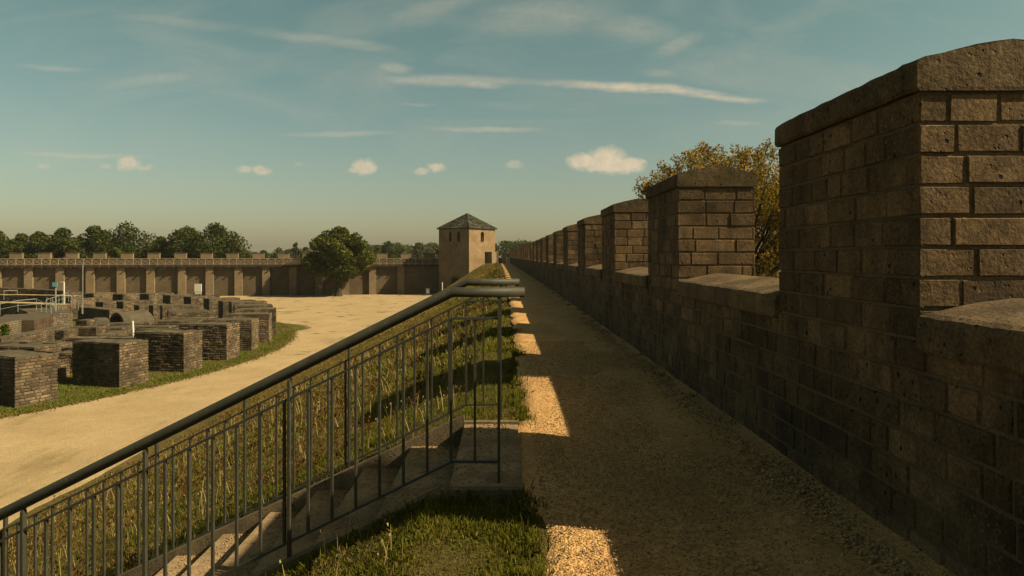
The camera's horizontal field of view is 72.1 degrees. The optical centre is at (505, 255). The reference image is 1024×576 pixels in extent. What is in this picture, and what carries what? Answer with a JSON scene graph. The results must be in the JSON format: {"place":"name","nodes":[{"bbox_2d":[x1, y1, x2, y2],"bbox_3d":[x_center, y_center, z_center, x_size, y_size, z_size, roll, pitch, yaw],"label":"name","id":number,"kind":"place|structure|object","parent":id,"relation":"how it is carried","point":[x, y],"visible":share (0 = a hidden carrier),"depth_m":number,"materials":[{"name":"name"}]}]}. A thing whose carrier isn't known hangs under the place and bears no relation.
{"place":"outdoors","nodes":[
{"label":"outdoors","id":0,"kind":"place"},
{"bbox_2d":[132,321,133,336],"bbox_3d":[-20.639,4.039,39.000,0.157,0.887,0.107,0,0,0],"label":"marker post","id":1,"kind":"object","parent":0,"point":[132,328],"visible":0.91,"depth_m":38.95,"materials":[{"name":"white paint"}]},
{"bbox_2d":[0,318,305,418],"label":"lawn","id":2,"kind":"structure","parent":0,"point":[297,327],"depth_m":34.38,"materials":[{"name":"green plant"}]},
{"bbox_2d":[0,349,57,407],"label":"stone pier","id":3,"kind":"structure","parent":2,"relation":"on","point":[27,377],"depth_m":29.21,"materials":[{"name":"beige stone"}]},
{"bbox_2d":[56,358,69,378],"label":"stone pier","id":4,"kind":"structure","parent":2,"relation":"on","point":[63,365],"depth_m":35.73,"materials":[{"name":"brown stone"}]},
{"bbox_2d":[63,282,64,302],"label":"lamp post","id":5,"kind":"object","parent":2,"relation":"on","point":[63,292],"visible":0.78,"depth_m":68.96,"materials":[{"name":"white paint"}]},
{"bbox_2d":[58,350,72,372],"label":"ruin block","id":6,"kind":"structure","parent":2,"relation":"on","point":[65,354],"depth_m":37.12,"materials":[{"name":"brown stone"}]},
{"bbox_2d":[82,265,82,313],"bbox_3d":[-37.840,3.005,63.000,0.068,4.406,0.064,0,0,0],"label":"flag pole","id":7,"kind":"object","parent":2,"relation":"on","point":[82,289],"visible":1,"depth_m":62.97,"materials":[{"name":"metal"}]},
{"bbox_2d":[61,336,107,340],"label":"ruin block","id":8,"kind":"structure","parent":2,"relation":"on","point":[73,338],"depth_m":43.04,"materials":[{"name":"brown stone"}]},
{"bbox_2d":[72,338,148,387],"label":"stone pier","id":9,"kind":"structure","parent":2,"relation":"on","point":[113,362],"depth_m":33.58,"materials":[{"name":"brown stone"}]},
{"bbox_2d":[133,329,202,372],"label":"stone pier","id":10,"kind":"structure","parent":2,"relation":"on","point":[175,350],"depth_m":37.61,"materials":[{"name":"brown stone"}]},
{"bbox_2d":[179,322,239,360],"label":"stone pier","id":11,"kind":"structure","parent":2,"relation":"on","point":[220,341],"depth_m":41.67,"materials":[{"name":"brown stone"}]},
{"bbox_2d":[205,318,258,350],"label":"stone pier","id":12,"kind":"structure","parent":2,"relation":"on","point":[249,333],"depth_m":45.87,"materials":[{"name":"brown stone"}]},
{"bbox_2d":[225,312,271,342],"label":"stone pier","id":13,"kind":"structure","parent":2,"relation":"on","point":[265,327],"depth_m":50.27,"materials":[{"name":"brown stone"}]},
{"bbox_2d":[235,307,275,335],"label":"stone pier","id":14,"kind":"structure","parent":2,"relation":"on","point":[267,309],"depth_m":54.56,"materials":[{"name":"brown stone"}]},
{"bbox_2d":[2,322,311,417],"bbox_3d":[-54.022,6.183,44.240,78.029,0.001,77.764,0,0,0],"label":"bare margin","id":15,"kind":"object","parent":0,"point":[257,357],"visible":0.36,"depth_m":59.22,"materials":[{"name":"brown soil"}]},
{"bbox_2d":[0,294,433,528],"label":"gravel court","id":16,"kind":"object","parent":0,"point":[39,450],"depth_m":28.38,"materials":[{"name":"beige gravel"}]},
{"bbox_2d":[0,319,21,334],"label":"arena wall","id":17,"kind":"structure","parent":16,"relation":"on","point":[15,326],"depth_m":48.32,"materials":[{"name":"beige stone"}]},
{"bbox_2d":[0,339,38,344],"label":"ruin block","id":18,"kind":"structure","parent":16,"relation":"on","point":[21,340],"depth_m":41.89,"materials":[{"name":"brown stone"}]},
{"bbox_2d":[0,313,52,332],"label":"arena wall","id":19,"kind":"structure","parent":16,"relation":"on","point":[33,322],"depth_m":51.44,"materials":[{"name":"brown stone"}]},
{"bbox_2d":[0,342,58,357],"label":"ruin block","id":20,"kind":"structure","parent":16,"relation":"on","point":[50,347],"depth_m":36.06,"materials":[{"name":"brown stone"}]},
{"bbox_2d":[0,326,66,342],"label":"curved wall","id":21,"kind":"structure","parent":16,"relation":"on","point":[43,335],"depth_m":46.18,"materials":[{"name":"brown stone"}]},
{"bbox_2d":[0,324,10,335],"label":"ivy","id":22,"kind":"object","parent":21,"relation":"attached to","point":[4,329],"visible":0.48,"depth_m":45.23,"materials":[{"name":"green plant"}]},
{"bbox_2d":[0,301,69,316],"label":"seating wall","id":23,"kind":"structure","parent":16,"relation":"on","point":[11,309],"depth_m":66.67,"materials":[{"name":"brown stone"}]},
{"bbox_2d":[47,292,81,310],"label":"metal railing","id":24,"kind":"object","parent":23,"relation":"on","point":[68,299],"visible":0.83,"depth_m":67.64,"materials":[{"name":"metal"}]},
{"bbox_2d":[0,287,72,294],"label":"seating wall","id":25,"kind":"structure","parent":16,"relation":"on","point":[33,291],"depth_m":72.77,"materials":[{"name":"brown stone"}]},
{"bbox_2d":[0,294,80,318],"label":"seating wall","id":26,"kind":"structure","parent":16,"relation":"on","point":[24,297],"depth_m":70.57,"materials":[{"name":"brown stone"}]},
{"bbox_2d":[17,307,72,327],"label":"arena wall","id":27,"kind":"structure","parent":16,"relation":"on","point":[61,317],"depth_m":56.60,"materials":[{"name":"brown stone"}]},
{"bbox_2d":[0,299,51,312],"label":"metal railing","id":28,"kind":"object","parent":27,"relation":"on","point":[31,304],"visible":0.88,"depth_m":57.00,"materials":[{"name":"metal"}]},
{"bbox_2d":[46,297,62,309],"bbox_3d":[-38.444,4.395,60.000,4.492,1.560,0.052,0,0,42],"label":"metal railing","id":29,"kind":"object","parent":27,"relation":"on","point":[54,304],"visible":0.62,"depth_m":60.33,"materials":[{"name":"metal"}]},
{"bbox_2d":[52,282,57,310],"bbox_3d":[-36.922,3.403,57.733,0.420,2.494,0.139,0,0,0],"label":"info sign","id":30,"kind":"object","parent":27,"relation":"on","point":[55,284],"visible":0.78,"depth_m":57.68,"materials":[{"name":"metal"}]},
{"bbox_2d":[53,341,72,351],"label":"ruin block","id":31,"kind":"structure","parent":16,"relation":"on","point":[65,343],"depth_m":39.59,"materials":[{"name":"brown stone"}]},
{"bbox_2d":[54,328,78,340],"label":"ruin block","id":32,"kind":"structure","parent":16,"relation":"on","point":[59,334],"depth_m":48.25,"materials":[{"name":"brown stone"}]},
{"bbox_2d":[61,346,72,350],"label":"stone pier","id":33,"kind":"structure","parent":16,"relation":"on","point":[66,348],"depth_m":39.10,"materials":[{"name":"brown stone"}]},
{"bbox_2d":[73,291,81,297],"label":"stone pier","id":34,"kind":"structure","parent":16,"relation":"on","point":[77,292],"depth_m":80.83,"materials":[{"name":"brown stone"}]},
{"bbox_2d":[75,319,97,325],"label":"ruin block","id":35,"kind":"structure","parent":16,"relation":"on","point":[86,322],"depth_m":55.54,"materials":[{"name":"brown stone"}]},
{"bbox_2d":[70,326,105,335],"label":"ruin block","id":36,"kind":"structure","parent":16,"relation":"on","point":[89,330],"depth_m":49.50,"materials":[{"name":"brown stone"}]},
{"bbox_2d":[81,297,105,306],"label":"stone pier","id":37,"kind":"structure","parent":16,"relation":"on","point":[89,302],"depth_m":73.25,"materials":[{"name":"brown stone"}]},
{"bbox_2d":[83,292,114,300],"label":"stone pier","id":38,"kind":"structure","parent":16,"relation":"on","point":[108,295],"depth_m":78.90,"materials":[{"name":"brown stone"}]},
{"bbox_2d":[78,306,123,319],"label":"curved wall","id":39,"kind":"structure","parent":16,"relation":"on","point":[90,312],"depth_m":65.91,"materials":[{"name":"brown stone"}]},
{"bbox_2d":[92,317,109,326],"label":"curved wall","id":40,"kind":"structure","parent":16,"relation":"on","point":[103,321],"depth_m":55.26,"materials":[{"name":"grey stone"}]},
{"bbox_2d":[95,300,130,307],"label":"stone pier","id":41,"kind":"structure","parent":16,"relation":"on","point":[110,304],"depth_m":71.18,"materials":[{"name":"brown stone"}]},
{"bbox_2d":[96,327,134,335],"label":"curved wall","id":42,"kind":"structure","parent":16,"relation":"on","point":[125,332],"depth_m":49.79,"materials":[{"name":"brown stone"}]},
{"bbox_2d":[105,326,128,331],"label":"ruin block","id":43,"kind":"structure","parent":16,"relation":"on","point":[107,329],"depth_m":51.24,"materials":[{"name":"brown stone"}]},
{"bbox_2d":[103,336,133,338],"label":"stone pier","id":44,"kind":"structure","parent":16,"relation":"on","point":[126,337],"depth_m":42.69,"materials":[{"name":"brown stone"}]},
{"bbox_2d":[108,324,142,328],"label":"wall","id":45,"kind":"structure","parent":16,"relation":"on","point":[135,326],"depth_m":55.21,"materials":[{"name":"brown stone"}]},
{"bbox_2d":[112,293,142,300],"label":"stone pier","id":46,"kind":"structure","parent":16,"relation":"on","point":[127,296],"depth_m":77.10,"materials":[{"name":"brown stone"}]},
{"bbox_2d":[110,321,145,325],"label":"wall","id":47,"kind":"structure","parent":16,"relation":"on","point":[126,323],"depth_m":57.79,"materials":[{"name":"brown stone"}]},
{"bbox_2d":[116,300,152,311],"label":"stone pier","id":48,"kind":"structure","parent":16,"relation":"on","point":[126,306],"depth_m":69.53,"materials":[{"name":"brown stone"}]},
{"bbox_2d":[143,321,151,325],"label":"ruin block","id":49,"kind":"structure","parent":16,"relation":"on","point":[147,323],"depth_m":52.52,"materials":[{"name":"brown stone"}]},
{"bbox_2d":[134,303,167,311],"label":"stone pier","id":50,"kind":"structure","parent":16,"relation":"on","point":[142,307],"depth_m":67.38,"materials":[{"name":"brown stone"}]},
{"bbox_2d":[131,327,178,335],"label":"stone pier","id":51,"kind":"structure","parent":16,"relation":"on","point":[136,329],"depth_m":46.26,"materials":[{"name":"brown stone"}]},
{"bbox_2d":[139,292,173,303],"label":"stone pier","id":52,"kind":"structure","parent":16,"relation":"on","point":[156,298],"depth_m":75.58,"materials":[{"name":"brown stone"}]},
{"bbox_2d":[137,325,175,328],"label":"ruin block","id":53,"kind":"structure","parent":16,"relation":"on","point":[156,326],"depth_m":46.76,"materials":[{"name":"brown stone"}]},
{"bbox_2d":[149,304,179,319],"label":"stone pier","id":54,"kind":"structure","parent":16,"relation":"on","point":[154,310],"depth_m":64.76,"materials":[{"name":"brown stone"}]},
{"bbox_2d":[152,319,202,326],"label":"stone pier","id":55,"kind":"structure","parent":16,"relation":"on","point":[176,322],"depth_m":49.67,"materials":[{"name":"brown stone"}]},
{"bbox_2d":[160,304,199,318],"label":"stone pier","id":56,"kind":"structure","parent":16,"relation":"on","point":[163,311],"depth_m":62.70,"materials":[{"name":"brown stone"}]},
{"bbox_2d":[162,294,197,303],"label":"stone pier","id":57,"kind":"structure","parent":16,"relation":"on","point":[173,298],"depth_m":73.44,"materials":[{"name":"brown stone"}]},
{"bbox_2d":[167,309,206,316],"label":"stone pier","id":58,"kind":"structure","parent":16,"relation":"on","point":[168,311],"depth_m":59.92,"materials":[{"name":"brown stone"}]},
{"bbox_2d":[165,316,209,321],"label":"stone pier","id":59,"kind":"structure","parent":16,"relation":"on","point":[205,318],"depth_m":53.63,"materials":[{"name":"brown stone"}]},
{"bbox_2d":[169,310,210,318],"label":"stone pier","id":60,"kind":"structure","parent":16,"relation":"on","point":[199,313],"depth_m":56.71,"materials":[{"name":"brown stone"}]},
{"bbox_2d":[194,284,201,293],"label":"notice board","id":61,"kind":"object","parent":16,"relation":"on","point":[197,288],"visible":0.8,"depth_m":102.68,"materials":[{"name":"white paint"}]},
{"bbox_2d":[184,295,219,308],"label":"stone pier","id":62,"kind":"structure","parent":16,"relation":"on","point":[193,300],"depth_m":71.02,"materials":[{"name":"brown stone"}]},
{"bbox_2d":[0,253,438,295],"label":"court wall","id":63,"kind":"structure","parent":16,"relation":"on","point":[247,279],"depth_m":109.54,"materials":[{"name":"stone"}]},
{"bbox_2d":[0,258,438,265],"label":"timber railing","id":64,"kind":"object","parent":63,"relation":"attached to","point":[157,263],"visible":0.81,"depth_m":107.39,"materials":[{"name":"brown wood"}]},
{"bbox_2d":[203,297,239,317],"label":"stone pier","id":65,"kind":"structure","parent":16,"relation":"on","point":[211,304],"depth_m":68.15,"materials":[{"name":"brown stone"}]},
{"bbox_2d":[218,299,255,317],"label":"stone pier","id":66,"kind":"structure","parent":16,"relation":"on","point":[223,307],"depth_m":64.96,"materials":[{"name":"brown stone"}]},
{"bbox_2d":[228,300,266,312],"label":"stone pier","id":67,"kind":"structure","parent":16,"relation":"on","point":[231,304],"depth_m":62.08,"materials":[{"name":"brown stone"}]},
{"bbox_2d":[233,304,272,312],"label":"stone pier","id":68,"kind":"structure","parent":16,"relation":"on","point":[252,306],"depth_m":58.27,"materials":[{"name":"brown stone"}]},
{"bbox_2d":[300,226,376,295],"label":"court tree","id":69,"kind":"object","parent":16,"relation":"on","point":[337,259],"visible":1,"depth_m":106.20,"materials":[{"name":"green plant"}]},
{"bbox_2d":[265,295,425,354],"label":"court weeds","id":70,"kind":"object","parent":16,"relation":"on","point":[322,312],"visible":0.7,"depth_m":77.00,"materials":[{"name":"green plant"}]},
{"bbox_2d":[0,263,550,575],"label":"embankment","id":71,"kind":"structure","parent":0,"point":[446,558],"depth_m":7.46,"materials":[{"name":"green plant"}]},
{"bbox_2d":[8,297,489,575],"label":"dry stalks","id":72,"kind":"object","parent":71,"relation":"on","point":[133,470],"visible":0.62,"depth_m":9.46,"materials":[{"name":"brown plant"}]},
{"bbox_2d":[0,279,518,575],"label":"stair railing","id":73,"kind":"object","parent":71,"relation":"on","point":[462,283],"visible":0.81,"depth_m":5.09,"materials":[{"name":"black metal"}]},
{"bbox_2d":[8,286,544,575],"bbox_3d":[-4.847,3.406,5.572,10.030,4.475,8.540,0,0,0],"label":"bank grass","id":74,"kind":"structure","parent":71,"relation":"on","point":[298,477],"depth_m":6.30,"materials":[{"name":"green plant"}]},
{"bbox_2d":[120,414,522,575],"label":"stone staircase","id":75,"kind":"structure","parent":71,"relation":"on","point":[439,435],"depth_m":4.43,"materials":[{"name":"stone"}]},
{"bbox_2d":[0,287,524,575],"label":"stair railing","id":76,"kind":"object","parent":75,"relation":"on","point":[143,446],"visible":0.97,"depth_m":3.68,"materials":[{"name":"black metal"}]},
{"bbox_2d":[134,418,536,575],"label":"stair edge grass","id":77,"kind":"structure","parent":71,"relation":"on","point":[412,507],"depth_m":3.46,"materials":[{"name":"green plant"}]},
{"bbox_2d":[273,500,544,575],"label":"bank grass","id":78,"kind":"structure","parent":71,"relation":"on","point":[435,516],"depth_m":3.11,"materials":[{"name":"green plant"}]},
{"bbox_2d":[482,327,558,575],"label":"path edge grass","id":79,"kind":"structure","parent":71,"relation":"on","point":[530,543],"depth_m":3.31,"materials":[{"name":"green plant"}]},
{"bbox_2d":[510,39,1023,575],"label":"battlement wall","id":80,"kind":"structure","parent":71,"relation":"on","point":[864,351],"depth_m":3.15,"materials":[{"name":"stone"}]},
{"bbox_2d":[284,263,505,380],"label":"bank grass","id":81,"kind":"structure","parent":0,"point":[485,274],"depth_m":42.59,"materials":[{"name":"green plant"}]},
{"bbox_2d":[0,0,1023,257],"label":"sky","id":82,"kind":"structure","parent":0,"point":[277,123],"materials":[{"name":"blue"}]},
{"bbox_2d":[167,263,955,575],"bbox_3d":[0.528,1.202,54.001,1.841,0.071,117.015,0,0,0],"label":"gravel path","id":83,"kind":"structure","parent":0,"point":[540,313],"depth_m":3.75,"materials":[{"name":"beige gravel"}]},
{"bbox_2d":[523,271,736,425],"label":"wall foot weeds","id":84,"kind":"object","parent":83,"relation":"on","point":[652,365],"depth_m":7.18,"materials":[{"name":"green plant"}]},
{"label":"ground","id":85,"kind":"structure","parent":0,"visible":0},
{"bbox_2d":[0,231,11,257],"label":"broadleaf tree","id":86,"kind":"object","parent":85,"relation":"on","point":[3,241],"visible":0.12,"depth_m":135.68,"materials":[{"name":"green plant"}]},
{"bbox_2d":[1,233,28,257],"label":"broadleaf tree","id":87,"kind":"object","parent":85,"relation":"on","point":[18,244],"visible":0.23,"depth_m":130.51,"materials":[{"name":"green plant"}]},
{"bbox_2d":[22,231,60,257],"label":"broadleaf tree","id":88,"kind":"object","parent":85,"relation":"on","point":[36,244],"visible":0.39,"depth_m":127.27,"materials":[{"name":"green plant"}]},
{"bbox_2d":[42,227,92,257],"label":"broadleaf tree","id":89,"kind":"object","parent":85,"relation":"on","point":[61,243],"visible":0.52,"depth_m":128.51,"materials":[{"name":"green plant"}]},
{"bbox_2d":[70,225,120,257],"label":"broadleaf tree","id":90,"kind":"object","parent":85,"relation":"on","point":[92,231],"visible":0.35,"depth_m":131.09,"materials":[{"name":"green plant"}]},
{"bbox_2d":[107,247,122,257],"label":"shrub","id":91,"kind":"object","parent":85,"relation":"on","point":[116,252],"visible":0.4,"depth_m":123.53,"materials":[{"name":"green plant"}]},
{"bbox_2d":[91,221,156,257],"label":"broadleaf tree","id":92,"kind":"object","parent":85,"relation":"on","point":[122,237],"visible":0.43,"depth_m":133.69,"materials":[{"name":"green plant"}]},
{"bbox_2d":[144,236,176,257],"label":"broadleaf tree","id":93,"kind":"object","parent":85,"relation":"on","point":[155,247],"visible":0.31,"depth_m":132.78,"materials":[{"name":"green plant"}]},
{"bbox_2d":[58,248,311,257],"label":"wood","id":94,"kind":"object","parent":85,"relation":"on","point":[272,253],"depth_m":400.64,"materials":[{"name":"green plant"}]},
{"bbox_2d":[160,225,211,257],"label":"broadleaf tree","id":95,"kind":"object","parent":85,"relation":"on","point":[184,235],"visible":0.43,"depth_m":132.34,"materials":[{"name":"green plant"}]},
{"bbox_2d":[187,222,251,257],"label":"broadleaf tree","id":96,"kind":"object","parent":85,"relation":"on","point":[217,247],"visible":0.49,"depth_m":131.97,"materials":[{"name":"green plant"}]},
{"bbox_2d":[260,250,268,257],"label":"distant tree","id":97,"kind":"object","parent":85,"relation":"on","point":[266,254],"visible":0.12,"depth_m":239.45,"materials":[{"name":"green plant"}]},
{"bbox_2d":[270,247,283,257],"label":"distant tree","id":98,"kind":"object","parent":85,"relation":"on","point":[280,250],"visible":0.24,"depth_m":253.48,"materials":[{"name":"green plant"}]},
{"bbox_2d":[284,249,292,256],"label":"distant tree","id":99,"kind":"object","parent":85,"relation":"on","point":[288,251],"visible":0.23,"depth_m":224.18,"materials":[{"name":"green plant"}]},
{"bbox_2d":[291,242,300,257],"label":"distant tree","id":100,"kind":"object","parent":85,"relation":"on","point":[295,252],"visible":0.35,"depth_m":246.91,"materials":[{"name":"green plant"}]},
{"bbox_2d":[299,247,311,257],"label":"distant tree","id":101,"kind":"object","parent":85,"relation":"on","point":[304,251],"visible":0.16,"depth_m":239.41,"materials":[{"name":"green plant"}]},
{"bbox_2d":[372,245,381,254],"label":"distant tree","id":102,"kind":"object","parent":85,"relation":"on","point":[378,249],"visible":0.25,"depth_m":194.47,"materials":[{"name":"green plant"}]},
{"bbox_2d":[380,241,395,257],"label":"distant tree","id":103,"kind":"object","parent":85,"relation":"on","point":[385,247],"visible":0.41,"depth_m":186.79,"materials":[{"name":"green plant"}]},
{"bbox_2d":[364,242,438,257],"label":"wood","id":104,"kind":"object","parent":85,"relation":"on","point":[428,246],"visible":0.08,"depth_m":307.33,"materials":[{"name":"green plant"}]},
{"bbox_2d":[391,245,413,257],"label":"distant tree","id":105,"kind":"object","parent":85,"relation":"on","point":[401,249],"visible":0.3,"depth_m":179.66,"materials":[{"name":"green plant"}]},
{"bbox_2d":[409,242,424,257],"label":"distant tree","id":106,"kind":"object","parent":85,"relation":"on","point":[419,249],"visible":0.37,"depth_m":194.20,"materials":[{"name":"green plant"}]},
{"bbox_2d":[437,213,496,291],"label":"corner tower","id":107,"kind":"structure","parent":85,"relation":"on","point":[466,246],"depth_m":111.81,"materials":[{"name":"stone"}]},
{"bbox_2d":[487,252,509,263],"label":"end parapet","id":108,"kind":"structure","parent":85,"relation":"on","point":[492,257],"depth_m":114.49,"materials":[{"name":"stone"}]},
{"bbox_2d":[495,239,532,257],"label":"wood","id":109,"kind":"object","parent":85,"relation":"on","point":[507,246],"visible":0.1,"depth_m":234.41,"materials":[{"name":"green plant"}]},
{"bbox_2d":[632,138,780,277],"bbox_3d":[11.467,0.254,31.545,11.785,11.905,8.254,0,0,0],"label":"autumn tree","id":110,"kind":"object","parent":85,"relation":"on","point":[768,209],"visible":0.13,"depth_m":29.94,"materials":[{"name":"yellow plant"}]},
{"bbox_3d":[-32.457,6.043,60.258,2.807,0.514,1.458,0,0,-37],"label":"low wall","id":111,"kind":"object","parent":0,"visible":0},
{"bbox_2d":[109,310,153,321],"bbox_3d":[-32.566,5.327,61.040,3.375,1.196,2.400,0,0,30],"label":"ruin vault","id":112,"kind":"object","parent":111,"relation":"on","point":[136,315],"visible":0.81,"depth_m":60.54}
]}

